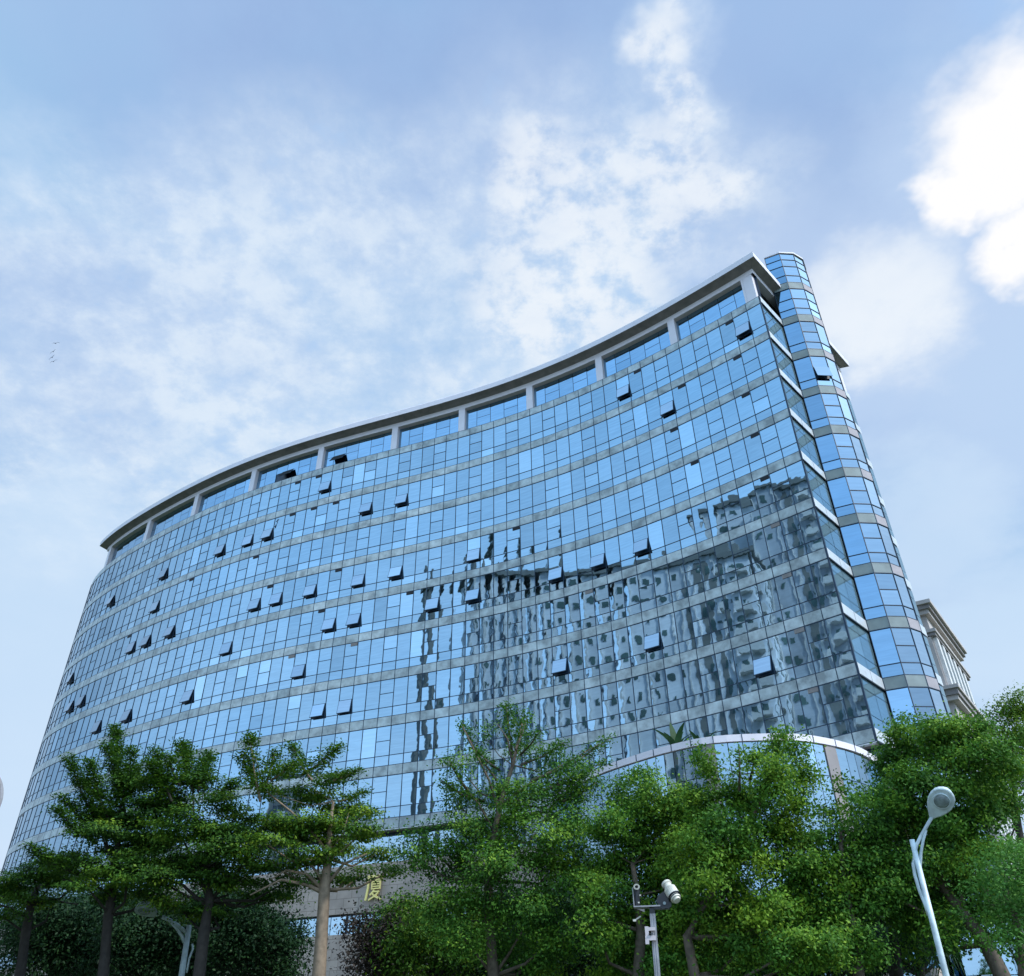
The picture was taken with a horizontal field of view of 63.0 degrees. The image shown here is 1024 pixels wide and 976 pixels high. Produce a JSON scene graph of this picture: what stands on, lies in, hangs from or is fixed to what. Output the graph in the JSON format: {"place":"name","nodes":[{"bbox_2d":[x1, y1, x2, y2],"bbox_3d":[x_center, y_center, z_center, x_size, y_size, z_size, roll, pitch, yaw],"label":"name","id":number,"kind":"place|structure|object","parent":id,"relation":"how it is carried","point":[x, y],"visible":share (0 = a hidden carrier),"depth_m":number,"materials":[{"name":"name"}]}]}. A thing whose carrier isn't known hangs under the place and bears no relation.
{"place":"outdoors","nodes":[
{"label":"outdoors","id":0,"kind":"place"},
{"bbox_2d":[0,252,1017,975],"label":"office building","id":1,"kind":"structure","parent":0,"point":[660,518],"depth_m":65.79,"materials":[{"name":"blue glass"}]},
{"bbox_2d":[435,669,449,707],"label":"window","id":2,"kind":"structure","parent":1,"relation":"in","point":[443,676],"depth_m":64.24,"materials":[{"name":"blue glass"}]},
{"bbox_2d":[450,666,463,705],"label":"window","id":3,"kind":"structure","parent":1,"relation":"in","point":[457,674],"depth_m":63.83,"materials":[{"name":"blue glass"}]},
{"bbox_2d":[464,663,478,702],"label":"window","id":4,"kind":"structure","parent":1,"relation":"in","point":[471,671],"depth_m":63.43,"materials":[{"name":"blue glass"}]},
{"bbox_2d":[479,661,492,700],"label":"window","id":5,"kind":"structure","parent":1,"relation":"in","point":[485,668],"depth_m":63.03,"materials":[{"name":"blue glass"}]},
{"bbox_2d":[494,657,507,697],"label":"window","id":6,"kind":"structure","parent":1,"relation":"in","point":[500,665],"depth_m":62.59,"materials":[{"name":"blue glass"}]},
{"bbox_2d":[508,654,522,694],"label":"window","id":7,"kind":"structure","parent":1,"relation":"in","point":[514,662],"depth_m":62.14,"materials":[{"name":"blue glass"}]},
{"bbox_2d":[523,651,537,691],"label":"window","id":8,"kind":"structure","parent":1,"relation":"in","point":[530,673],"depth_m":61.70,"materials":[{"name":"blue glass"}]},
{"bbox_2d":[536,601,550,640],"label":"window","id":9,"kind":"structure","parent":1,"relation":"in","point":[543,609],"depth_m":63.43,"materials":[{"name":"blue glass"}]},
{"bbox_2d":[538,647,552,688],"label":"window","id":10,"kind":"structure","parent":1,"relation":"in","point":[544,655],"depth_m":61.23,"materials":[{"name":"blue glass"}]},
{"bbox_2d":[539,697,554,740],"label":"window","id":11,"kind":"structure","parent":1,"relation":"in","point":[546,706],"depth_m":59.09,"materials":[{"name":"blue glass"}]},
{"bbox_2d":[554,693,570,737],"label":"window","id":12,"kind":"structure","parent":1,"relation":"in","point":[562,718],"depth_m":58.54,"materials":[{"name":"blue glass"}]},
{"bbox_2d":[565,594,580,632],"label":"window","id":13,"kind":"structure","parent":1,"relation":"in","point":[572,612],"depth_m":62.41,"materials":[{"name":"blue glass"}]},
{"bbox_2d":[567,640,583,681],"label":"window","id":14,"kind":"structure","parent":1,"relation":"in","point":[575,660],"depth_m":60.23,"materials":[{"name":"blue glass"}]},
{"bbox_2d":[570,690,586,734],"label":"window","id":15,"kind":"structure","parent":1,"relation":"in","point":[577,699],"depth_m":58.05,"materials":[{"name":"blue glass"}]},
{"bbox_2d":[579,591,594,628],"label":"window","id":16,"kind":"structure","parent":1,"relation":"in","point":[586,600],"depth_m":61.87,"materials":[{"name":"blue glass"}]},
{"bbox_2d":[582,636,598,677],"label":"window","id":17,"kind":"structure","parent":1,"relation":"in","point":[590,653],"depth_m":59.71,"materials":[{"name":"blue glass"}]},
{"bbox_2d":[585,686,602,730],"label":"window","id":18,"kind":"structure","parent":1,"relation":"in","point":[593,704],"depth_m":57.52,"materials":[{"name":"blue glass"}]},
{"bbox_2d":[594,585,610,624],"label":"window","id":19,"kind":"structure","parent":1,"relation":"in","point":[600,593],"depth_m":61.34,"materials":[{"name":"blue glass"}]},
{"bbox_2d":[597,632,614,674],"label":"window","id":20,"kind":"structure","parent":1,"relation":"in","point":[606,655],"depth_m":59.15,"materials":[{"name":"blue glass"}]},
{"bbox_2d":[601,682,619,727],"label":"window","id":21,"kind":"structure","parent":1,"relation":"in","point":[609,691],"depth_m":56.97,"materials":[{"name":"blue glass"}]},
{"bbox_2d":[608,580,625,620],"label":"window","id":22,"kind":"structure","parent":1,"relation":"in","point":[616,596],"depth_m":60.79,"materials":[{"name":"blue glass"}]},
{"bbox_2d":[612,627,630,670],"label":"window","id":23,"kind":"structure","parent":1,"relation":"in","point":[620,637],"depth_m":58.62,"materials":[{"name":"blue glass"}]},
{"bbox_2d":[617,678,635,723],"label":"window","id":24,"kind":"structure","parent":1,"relation":"in","point":[625,695],"depth_m":56.43,"materials":[{"name":"blue glass"}]},
{"bbox_2d":[623,575,640,615],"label":"window","id":25,"kind":"structure","parent":1,"relation":"in","point":[631,591],"depth_m":60.23,"materials":[{"name":"blue glass"}]},
{"bbox_2d":[628,623,646,665],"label":"window","id":26,"kind":"structure","parent":1,"relation":"in","point":[635,632],"depth_m":58.05,"materials":[{"name":"blue glass"}]},
{"bbox_2d":[633,674,652,720],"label":"window","id":27,"kind":"structure","parent":1,"relation":"in","point":[641,688],"depth_m":55.85,"materials":[{"name":"blue glass"}]},
{"bbox_2d":[638,570,655,611],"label":"window","id":28,"kind":"structure","parent":1,"relation":"in","point":[646,578],"depth_m":59.63,"materials":[{"name":"blue glass"}]},
{"bbox_2d":[647,520,665,559],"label":"window","id":29,"kind":"structure","parent":1,"relation":"in","point":[655,533],"depth_m":61.22,"materials":[{"name":"blue glass"}]},
{"bbox_2d":[649,670,669,715],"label":"window","id":30,"kind":"structure","parent":1,"relation":"in","point":[657,679],"depth_m":55.25,"materials":[{"name":"blue glass"}]},
{"bbox_2d":[653,565,671,606],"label":"window","id":31,"kind":"structure","parent":1,"relation":"in","point":[661,577],"depth_m":59.05,"materials":[{"name":"blue glass"}]},
{"bbox_2d":[659,613,678,656],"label":"window","id":32,"kind":"structure","parent":1,"relation":"in","point":[667,622],"depth_m":56.86,"materials":[{"name":"blue glass"}]},
{"bbox_2d":[662,514,680,553],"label":"window","id":33,"kind":"structure","parent":1,"relation":"in","point":[670,528],"depth_m":60.62,"materials":[{"name":"blue glass"}]},
{"bbox_2d":[665,665,686,712],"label":"window","id":34,"kind":"structure","parent":1,"relation":"in","point":[674,679],"depth_m":54.66,"materials":[{"name":"blue glass"}]},
{"bbox_2d":[668,559,687,601],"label":"window","id":35,"kind":"structure","parent":1,"relation":"in","point":[677,580],"depth_m":58.43,"materials":[{"name":"blue glass"}]},
{"bbox_2d":[674,608,695,652],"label":"window","id":36,"kind":"structure","parent":1,"relation":"in","point":[683,620],"depth_m":56.26,"materials":[{"name":"blue glass"}]},
{"bbox_2d":[677,508,695,547],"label":"window","id":37,"kind":"structure","parent":1,"relation":"in","point":[686,530],"depth_m":59.98,"materials":[{"name":"blue glass"}]},
{"bbox_2d":[681,660,703,707],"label":"window","id":38,"kind":"structure","parent":1,"relation":"in","point":[691,676],"depth_m":54.07,"materials":[{"name":"blue glass"}]},
{"bbox_2d":[683,553,703,595],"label":"window","id":39,"kind":"structure","parent":1,"relation":"in","point":[693,577],"depth_m":57.81,"materials":[{"name":"blue glass"}]},
{"bbox_2d":[690,602,711,647],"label":"window","id":40,"kind":"structure","parent":1,"relation":"in","point":[701,627],"depth_m":55.62,"materials":[{"name":"blue glass"}]},
{"bbox_2d":[691,502,711,542],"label":"window","id":41,"kind":"structure","parent":1,"relation":"in","point":[699,512],"depth_m":59.36,"materials":[{"name":"blue glass"}]},
{"bbox_2d":[699,453,718,491],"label":"window","id":42,"kind":"structure","parent":1,"relation":"in","point":[707,463],"depth_m":60.92,"materials":[{"name":"blue glass"}]},
{"bbox_2d":[698,655,720,703],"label":"window","id":43,"kind":"structure","parent":1,"relation":"in","point":[710,681],"depth_m":53.44,"materials":[{"name":"blue glass"}]},
{"bbox_2d":[699,547,719,590],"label":"window","id":44,"kind":"structure","parent":1,"relation":"in","point":[708,563],"depth_m":57.19,"materials":[{"name":"blue glass"}]},
{"bbox_2d":[707,496,727,536],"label":"window","id":45,"kind":"structure","parent":1,"relation":"in","point":[715,506],"depth_m":58.74,"materials":[{"name":"blue glass"}]},
{"bbox_2d":[707,597,728,642],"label":"window","id":46,"kind":"structure","parent":1,"relation":"in","point":[716,611],"depth_m":55.01,"materials":[{"name":"blue glass"}]},
{"bbox_2d":[714,446,734,484],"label":"window","id":47,"kind":"structure","parent":1,"relation":"in","point":[721,455],"depth_m":60.26,"materials":[{"name":"blue glass"}]},
{"bbox_2d":[715,541,736,584],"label":"window","id":48,"kind":"structure","parent":1,"relation":"in","point":[724,557],"depth_m":56.55,"materials":[{"name":"blue glass"}]},
{"bbox_2d":[715,650,738,698],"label":"window","id":49,"kind":"structure","parent":1,"relation":"in","point":[724,660],"depth_m":52.82,"materials":[{"name":"blue glass"}]},
{"bbox_2d":[722,489,743,529],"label":"window","id":50,"kind":"structure","parent":1,"relation":"in","point":[734,511],"depth_m":58.07,"materials":[{"name":"blue glass"}]},
{"bbox_2d":[723,591,746,637],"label":"window","id":51,"kind":"structure","parent":1,"relation":"in","point":[733,606],"depth_m":54.36,"materials":[{"name":"blue glass"}]},
{"bbox_2d":[729,439,749,478],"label":"window","id":52,"kind":"structure","parent":1,"relation":"in","point":[738,454],"depth_m":59.61,"materials":[{"name":"blue glass"}]},
{"bbox_2d":[731,535,753,578],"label":"window","id":53,"kind":"structure","parent":1,"relation":"in","point":[742,559],"depth_m":55.89,"materials":[{"name":"blue glass"}]},
{"bbox_2d":[732,644,757,693],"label":"window","id":54,"kind":"structure","parent":1,"relation":"in","point":[742,655],"depth_m":52.18,"materials":[{"name":"blue glass"}]},
{"bbox_2d":[737,482,759,523],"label":"window","id":55,"kind":"structure","parent":1,"relation":"in","point":[747,496],"depth_m":57.43,"materials":[{"name":"blue glass"}]},
{"bbox_2d":[740,585,764,631],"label":"window","id":56,"kind":"structure","parent":1,"relation":"in","point":[750,594],"depth_m":53.70,"materials":[{"name":"blue glass"}]},
{"bbox_2d":[743,703,765,733],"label":"window","id":57,"kind":"structure","parent":1,"relation":"in","point":[753,716],"depth_m":50.33,"materials":[{"name":"blue glass"}]},
{"bbox_2d":[744,432,765,471],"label":"window","id":58,"kind":"structure","parent":1,"relation":"in","point":[753,445],"depth_m":58.92,"materials":[{"name":"blue glass"}]},
{"bbox_2d":[747,528,770,572],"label":"window","id":59,"kind":"structure","parent":1,"relation":"in","point":[756,540],"depth_m":55.24,"materials":[{"name":"blue glass"}]},
{"bbox_2d":[750,384,771,421],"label":"window","id":60,"kind":"structure","parent":1,"relation":"in","point":[759,392],"depth_m":60.46,"materials":[{"name":"blue glass"}]},
{"bbox_2d":[753,475,776,517],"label":"window","id":61,"kind":"structure","parent":1,"relation":"in","point":[763,489],"depth_m":56.73,"materials":[{"name":"blue glass"}]},
{"bbox_2d":[757,578,782,625],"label":"window","id":62,"kind":"structure","parent":1,"relation":"in","point":[769,601],"depth_m":53.06,"materials":[{"name":"blue glass"}]},
{"bbox_2d":[759,424,782,464],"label":"window","id":63,"kind":"structure","parent":1,"relation":"in","point":[766,434],"depth_m":58.27,"materials":[{"name":"blue glass"}]},
{"bbox_2d":[761,697,784,732],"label":"window","id":64,"kind":"structure","parent":1,"relation":"in","point":[771,708],"depth_m":49.70,"materials":[{"name":"blue glass"}]},
{"bbox_2d":[765,377,786,414],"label":"window","id":65,"kind":"structure","parent":1,"relation":"in","point":[774,388],"depth_m":59.82,"materials":[{"name":"blue glass"}]},
{"bbox_2d":[764,522,788,566],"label":"window","id":66,"kind":"structure","parent":1,"relation":"in","point":[774,536],"depth_m":54.54,"materials":[{"name":"blue glass"}]},
{"bbox_2d":[768,633,794,683],"bbox_3d":[16.404,10.359,50.870,1.186,2.996,0.003,-27,-43,32],"label":"window","id":67,"kind":"structure","parent":1,"relation":"in","point":[781,658],"depth_m":50.86,"materials":[{"name":"blue glass"}]},
{"bbox_2d":[770,468,793,510],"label":"window","id":68,"kind":"structure","parent":1,"relation":"in","point":[781,491],"depth_m":56.08,"materials":[{"name":"blue glass"}]},
{"bbox_2d":[775,417,798,456],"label":"window","id":69,"kind":"structure","parent":1,"relation":"in","point":[784,428],"depth_m":57.64,"materials":[{"name":"blue glass"}]},
{"bbox_2d":[774,573,800,619],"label":"window","id":70,"kind":"structure","parent":1,"relation":"in","point":[787,595],"depth_m":52.34,"materials":[{"name":"blue glass"}]},
{"bbox_2d":[780,692,806,734],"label":"window","id":71,"kind":"structure","parent":1,"relation":"in","point":[791,704],"depth_m":48.92,"materials":[{"name":"blue glass"}]},
{"bbox_2d":[780,515,806,559],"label":"window","id":72,"kind":"structure","parent":1,"relation":"in","point":[794,539],"depth_m":53.91,"materials":[{"name":"blue glass"}]},
{"bbox_2d":[786,461,810,503],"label":"window","id":73,"kind":"structure","parent":1,"relation":"in","point":[798,482],"depth_m":55.44,"materials":[{"name":"blue glass"}]},
{"bbox_2d":[786,629,814,678],"bbox_3d":[17.325,9.881,50.208,1.186,2.996,0.004,-28,-43,33],"label":"window","id":74,"kind":"structure","parent":1,"relation":"in","point":[798,643],"depth_m":50.16,"materials":[{"name":"blue glass"}]},
{"bbox_2d":[792,565,819,613],"bbox_3d":[18.195,6.290,51.726,1.186,2.996,0.004,-28,-43,33],"label":"window","id":75,"kind":"structure","parent":1,"relation":"in","point":[801,576],"depth_m":51.72,"materials":[{"name":"blue glass"}]},
{"bbox_2d":[798,508,823,553],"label":"window","id":76,"kind":"structure","parent":1,"relation":"in","point":[807,519],"depth_m":53.25,"materials":[{"name":"blue glass"}]},
{"bbox_2d":[799,689,829,737],"bbox_3d":[17.369,12.990,48.024,1.186,2.996,0.006,-28,-43,33],"label":"window","id":77,"kind":"structure","parent":1,"relation":"in","point":[812,706],"depth_m":48.04,"materials":[{"name":"blue glass"}]},
{"bbox_2d":[805,621,834,672],"bbox_3d":[18.240,9.399,49.541,1.186,2.996,0.007,-28,-43,33],"label":"window","id":78,"kind":"structure","parent":1,"relation":"in","point":[820,649],"depth_m":49.53,"materials":[{"name":"blue glass"}]},
{"bbox_2d":[810,559,837,607],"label":"window","id":79,"kind":"structure","parent":1,"relation":"in","point":[821,572],"depth_m":51.08,"materials":[{"name":"blue glass"}]},
{"bbox_2d":[819,681,850,736],"bbox_3d":[18.284,12.508,47.357,1.186,2.996,0.004,-28,-43,33],"label":"window","id":80,"kind":"structure","parent":1,"relation":"in","point":[831,692],"depth_m":47.34,"materials":[{"name":"blue glass"}]},
{"bbox_2d":[824,615,853,666],"bbox_3d":[19.149,8.914,48.870,1.186,2.996,0.005,-28,-43,33],"label":"window","id":81,"kind":"structure","parent":1,"relation":"in","point":[835,627],"depth_m":48.88,"materials":[{"name":"blue glass"}]},
{"bbox_2d":[839,675,870,731],"bbox_3d":[19.194,12.023,46.685,1.186,2.996,0.007,-28,-43,33],"label":"window","id":82,"kind":"structure","parent":1,"relation":"in","point":[851,689],"depth_m":46.70,"materials":[{"name":"blue glass"}]},
{"bbox_2d":[0,0,1023,872],"label":"sky","id":83,"kind":"structure","parent":0,"point":[239,229],"materials":[{"name":"blue"}]},
{"bbox_2d":[915,598,1023,931],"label":"classical building","id":84,"kind":"structure","parent":0,"point":[948,650],"depth_m":74.09,"materials":[{"name":"beige stone"}]},
{"label":"ground","id":85,"kind":"structure","parent":0,"visible":0},
{"bbox_2d":[0,860,100,975],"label":"tiered tree","id":86,"kind":"object","parent":85,"relation":"on","point":[14,887],"visible":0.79,"depth_m":21.21,"materials":[{"name":"green plant"}]},
{"bbox_2d":[0,881,113,975],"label":"bushy tree","id":87,"kind":"object","parent":85,"relation":"on","point":[50,952],"visible":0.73,"depth_m":23.16,"materials":[{"name":"green plant"}]},
{"bbox_2d":[15,722,189,975],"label":"tiered tree","id":88,"kind":"object","parent":85,"relation":"on","point":[107,823],"visible":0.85,"depth_m":20.71,"materials":[{"name":"green plant"}]},
{"bbox_2d":[40,887,215,975],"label":"bushy tree","id":89,"kind":"object","parent":85,"relation":"on","point":[141,945],"visible":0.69,"depth_m":22.78,"materials":[{"name":"green plant"}]},
{"bbox_2d":[135,901,193,975],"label":"street lamp","id":90,"kind":"object","parent":85,"relation":"on","point":[178,928],"visible":0.84,"depth_m":20.82,"materials":[{"name":"metal"}]},
{"bbox_2d":[94,737,315,975],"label":"tiered tree","id":91,"kind":"object","parent":85,"relation":"on","point":[209,872],"visible":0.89,"depth_m":20.54,"materials":[{"name":"green plant"}]},
{"bbox_2d":[169,879,334,975],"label":"bushy tree","id":92,"kind":"object","parent":85,"relation":"on","point":[240,943],"visible":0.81,"depth_m":22.83,"materials":[{"name":"green plant"}]},
{"bbox_2d":[212,729,410,975],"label":"tiered tree","id":93,"kind":"object","parent":85,"relation":"on","point":[299,831],"visible":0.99,"depth_m":20.29,"materials":[{"name":"green plant"}]},
{"bbox_2d":[328,896,431,975],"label":"bushy tree","id":94,"kind":"object","parent":85,"relation":"on","point":[358,934],"visible":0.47,"depth_m":22.65,"materials":[{"name":"green plant"}]},
{"bbox_2d":[341,880,515,975],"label":"bushy tree","id":95,"kind":"object","parent":85,"relation":"on","point":[417,954],"visible":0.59,"depth_m":22.14,"materials":[{"name":"green plant"}]},
{"bbox_2d":[380,696,617,975],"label":"branching tree","id":96,"kind":"object","parent":85,"relation":"on","point":[494,868],"visible":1,"depth_m":19.24,"materials":[{"name":"green plant"}]},
{"bbox_2d":[435,872,577,975],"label":"bushy tree","id":97,"kind":"object","parent":85,"relation":"on","point":[480,971],"visible":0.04,"depth_m":21.96,"materials":[{"name":"green plant"}]},
{"bbox_2d":[514,878,629,975],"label":"bushy tree","id":98,"kind":"object","parent":85,"relation":"on","point":[575,970],"visible":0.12,"depth_m":20.84,"materials":[{"name":"green plant"}]},
{"bbox_2d":[556,758,712,975],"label":"leafy tree","id":99,"kind":"object","parent":85,"relation":"on","point":[624,945],"visible":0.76,"depth_m":18.12,"materials":[{"name":"green plant"}]},
{"bbox_2d":[633,905,669,975],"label":"camera pole","id":100,"kind":"object","parent":85,"relation":"on","point":[653,930],"visible":1,"depth_m":13.12,"materials":[{"name":"white metal"}]},
{"bbox_2d":[649,721,869,975],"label":"leafy tree","id":101,"kind":"object","parent":85,"relation":"on","point":[747,908],"visible":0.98,"depth_m":16.73,"materials":[{"name":"green plant"}]},
{"bbox_2d":[783,768,921,975],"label":"leafy tree","id":102,"kind":"object","parent":85,"relation":"on","point":[855,841],"visible":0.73,"depth_m":16.76,"materials":[{"name":"green plant"}]},
{"bbox_2d":[837,925,966,975],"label":"bush","id":103,"kind":"object","parent":85,"relation":"on","point":[896,970],"visible":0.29,"depth_m":17.71,"materials":[{"name":"green plant"}]},
{"bbox_2d":[909,787,954,975],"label":"street lamp","id":104,"kind":"object","parent":85,"relation":"on","point":[940,801],"visible":1,"depth_m":12.72,"materials":[{"name":"white metal"}]},
{"bbox_2d":[844,704,1023,975],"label":"tree","id":105,"kind":"object","parent":85,"relation":"on","point":[982,796],"visible":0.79,"depth_m":17.04,"materials":[{"name":"green plant"}]},
{"bbox_2d":[945,825,1023,975],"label":"young tree","id":106,"kind":"object","parent":85,"relation":"on","point":[1012,907],"visible":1,"depth_m":13.36,"materials":[{"name":"green plant"}]},
{"bbox_2d":[970,682,1023,916],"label":"lacy tree","id":107,"kind":"object","parent":85,"relation":"on","point":[1011,712],"visible":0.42,"depth_m":22.42,"materials":[{"name":"green plant"}]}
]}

